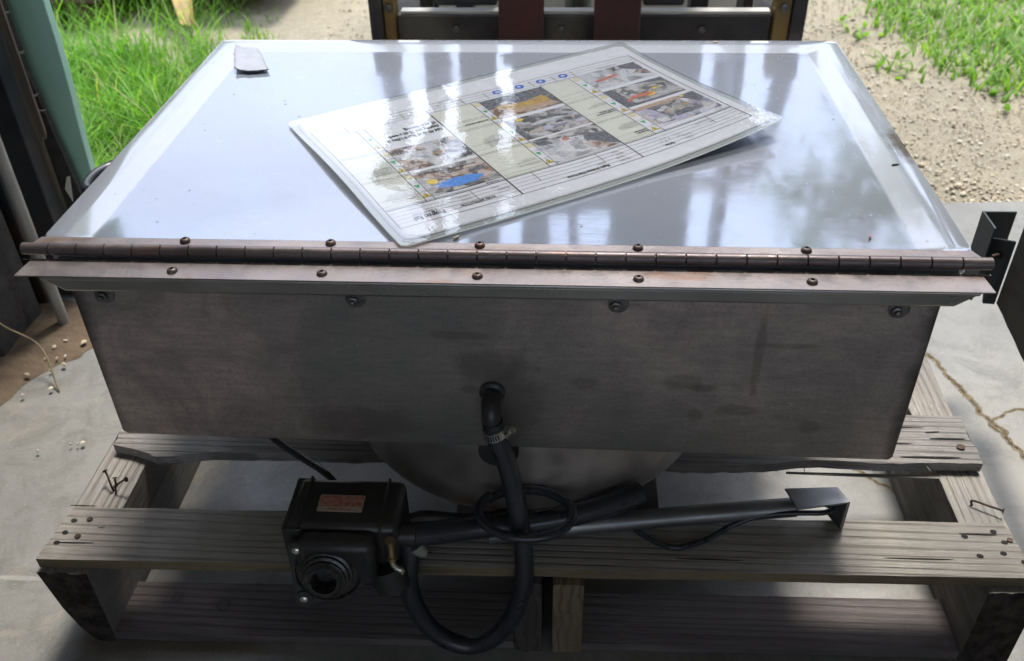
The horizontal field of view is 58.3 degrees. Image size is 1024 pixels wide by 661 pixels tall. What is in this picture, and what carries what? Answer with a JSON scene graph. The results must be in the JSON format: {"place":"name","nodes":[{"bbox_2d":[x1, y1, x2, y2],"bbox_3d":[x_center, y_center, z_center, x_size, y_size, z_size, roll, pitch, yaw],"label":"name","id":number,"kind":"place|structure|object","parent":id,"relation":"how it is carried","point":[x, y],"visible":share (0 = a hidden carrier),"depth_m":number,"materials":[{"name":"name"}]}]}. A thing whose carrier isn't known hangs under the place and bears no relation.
{"place":"outdoors","nodes":[
{"label":"outdoors","id":0,"kind":"place"},
{"bbox_2d":[0,299,92,405],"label":"floor dirt","id":1,"kind":"structure","parent":0,"point":[45,331],"depth_m":2.06,"materials":[{"name":"brown soil"}]},
{"bbox_2d":[0,323,59,390],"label":"twine","id":2,"kind":"object","parent":1,"relation":"on","point":[39,346],"visible":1,"depth_m":1.96,"materials":[{"name":"fabric"}]},
{"bbox_2d":[0,137,69,324],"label":"conduit","id":3,"kind":"object","parent":1,"relation":"on","point":[23,215],"visible":0.81,"depth_m":1.97,"materials":[{"name":"grey metal"}]},
{"bbox_2d":[51,0,283,167],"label":"grass","id":4,"kind":"structure","parent":0,"point":[117,74],"depth_m":3.34,"materials":[{"name":"green plant"}]},
{"bbox_2d":[0,201,1023,660],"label":"concrete floor","id":5,"kind":"structure","parent":0,"point":[972,349],"depth_m":1.69,"materials":[{"name":"grey concrete"}]},
{"bbox_2d":[0,209,41,356],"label":"storage cabinet","id":6,"kind":"object","parent":5,"relation":"on","point":[20,311],"visible":0.91,"depth_m":2.06,"materials":[{"name":"metal"}]},
{"bbox_2d":[20,339,86,450],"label":"loose pebbles","id":7,"kind":"object","parent":5,"relation":"on","point":[62,363],"visible":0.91,"depth_m":2.00,"materials":[{"name":"stone"}]},
{"bbox_2d":[36,356,1023,660],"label":"pallet","id":8,"kind":"object","parent":5,"relation":"on","point":[124,528],"visible":0.45,"depth_m":1.42,"materials":[{"name":"wood"}]},
{"bbox_2d":[281,476,427,606],"bbox_3d":[-0.210,0.303,1.269,0.193,0.130,0.155,1,37,3],"label":"pump","id":9,"kind":"object","parent":8,"relation":"on","point":[342,539],"visible":1,"depth_m":1.23,"materials":[{"name":"black plastic"}]},
{"bbox_2d":[268,438,335,479],"bbox_3d":[-0.366,0.153,1.419,0.377,0.089,0.026,30,47,35],"label":"power cord","id":10,"kind":"object","parent":9,"relation":"attached to","point":[315,466],"visible":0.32,"depth_m":1.40,"materials":[{"name":"black rubber"}]},
{"bbox_2d":[407,509,507,519],"bbox_3d":[-0.073,0.264,1.328,0.165,0.039,0.016,-8,37,-9],"label":"pump lead","id":11,"kind":"object","parent":9,"relation":"attached to","point":[428,513],"visible":0.69,"depth_m":1.32,"materials":[{"name":"black rubber"}]},
{"bbox_2d":[414,482,645,545],"bbox_3d":[0.026,0.261,1.292,0.342,0.058,0.043,-10,37,-12],"label":"open hose","id":12,"kind":"object","parent":9,"relation":"attached to","point":[589,510],"visible":0.78,"depth_m":1.29,"materials":[{"name":"black rubber"}]},
{"bbox_2d":[474,485,576,542],"bbox_3d":[0.019,0.250,1.260,0.142,0.021,0.105,1,37,3],"label":"coiled tube","id":13,"kind":"object","parent":12,"relation":"on","point":[485,525],"visible":0.94,"depth_m":1.24,"materials":[{"name":"black rubber"}]},
{"bbox_2d":[14,40,995,510],"bbox_3d":[-0.019,-0.093,1.481,1.163,0.506,0.785,1,37,3],"label":"parts washer","id":14,"kind":"object","parent":8,"relation":"on","point":[226,250],"visible":0.98,"depth_m":1.16,"materials":[{"name":"silver metal"}]},
{"bbox_2d":[234,44,268,71],"bbox_3d":[-0.459,-0.472,1.583,0.054,0.009,0.142,-14,38,-17],"label":"tape strip","id":15,"kind":"object","parent":14,"relation":"on","point":[248,59],"visible":1,"depth_m":1.57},
{"bbox_2d":[401,417,533,654],"bbox_3d":[-0.064,0.294,1.266,0.190,0.414,0.083,1,37,3],"label":"return hose","id":16,"kind":"object","parent":14,"relation":"attached to","point":[434,631],"visible":0.94,"depth_m":1.27,"materials":[{"name":"black rubber"}]},
{"bbox_2d":[288,43,781,245],"bbox_3d":[0.033,-0.311,1.336,0.621,0.028,0.436,-20,40,-23],"label":"instruction sheet","id":17,"kind":"object","parent":14,"relation":"on","point":[430,164],"visible":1,"depth_m":1.30,"materials":[{"name":"paper"}]},
{"bbox_2d":[489,487,849,542],"bbox_3d":[0.228,0.279,1.348,0.526,0.059,0.045,-3,37,-3],"label":"spray arm","id":18,"kind":"object","parent":8,"relation":"on","point":[797,499],"visible":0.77,"depth_m":1.34},
{"bbox_2d":[632,506,834,550],"bbox_3d":[0.298,0.280,1.351,0.357,0.052,0.072,-1,37,1],"label":"black cord","id":19,"kind":"object","parent":18,"relation":"hanging from","point":[710,537],"visible":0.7,"depth_m":1.35,"materials":[{"name":"rubber"}]},
{"bbox_2d":[962,211,1023,360],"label":"bracketed plank","id":20,"kind":"object","parent":5,"relation":"on","point":[992,233],"visible":0.81,"depth_m":1.70,"materials":[{"name":"metal"}]},
{"bbox_2d":[988,408,1023,436],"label":"crack sand","id":21,"kind":"structure","parent":5,"relation":"on","point":[991,421],"depth_m":1.83,"materials":[{"name":"beige sand"}]},
{"bbox_2d":[53,0,1023,202],"bbox_3d":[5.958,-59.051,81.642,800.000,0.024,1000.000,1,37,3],"label":"ground","id":22,"kind":"structure","parent":0,"point":[305,19],"depth_m":3.40,"materials":[{"name":"beige gravel"}]},
{"bbox_2d":[50,0,193,28],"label":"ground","id":23,"kind":"structure","parent":22,"relation":"on","point":[78,4],"depth_m":3.85,"materials":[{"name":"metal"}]},
{"bbox_2d":[368,0,808,512],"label":"forklift","id":24,"kind":"object","parent":22,"relation":"on","point":[721,20],"visible":0.27,"depth_m":2.23,"materials":[{"name":"black metal"}]},
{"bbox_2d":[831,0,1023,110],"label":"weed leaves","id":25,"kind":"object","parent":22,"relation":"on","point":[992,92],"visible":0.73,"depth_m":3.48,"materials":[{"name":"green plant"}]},
{"bbox_2d":[854,470,894,491],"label":"crack sand","id":26,"kind":"structure","parent":0,"point":[878,483],"depth_m":1.70,"materials":[{"name":"beige sand"}]},
{"bbox_2d":[843,0,1023,96],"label":"grass","id":27,"kind":"structure","parent":0,"point":[1015,27],"depth_m":3.59,"materials":[{"name":"green plant"}]},
{"bbox_2d":[925,352,1023,459],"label":"crack sand","id":28,"kind":"structure","parent":0,"point":[963,391],"depth_m":1.86,"materials":[{"name":"brown sand"}]},
{"bbox_3d":[0.883,0.172,-1.327,6.500,3.767,6.320,1,37,3],"label":"garage","id":29,"kind":"object","parent":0,"visible":0},
{"bbox_2d":[0,0,94,302],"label":"door jamb","id":30,"kind":"object","parent":29,"relation":"attached to","point":[43,136],"depth_m":2.04,"materials":[{"name":"green paint"}]}
]}

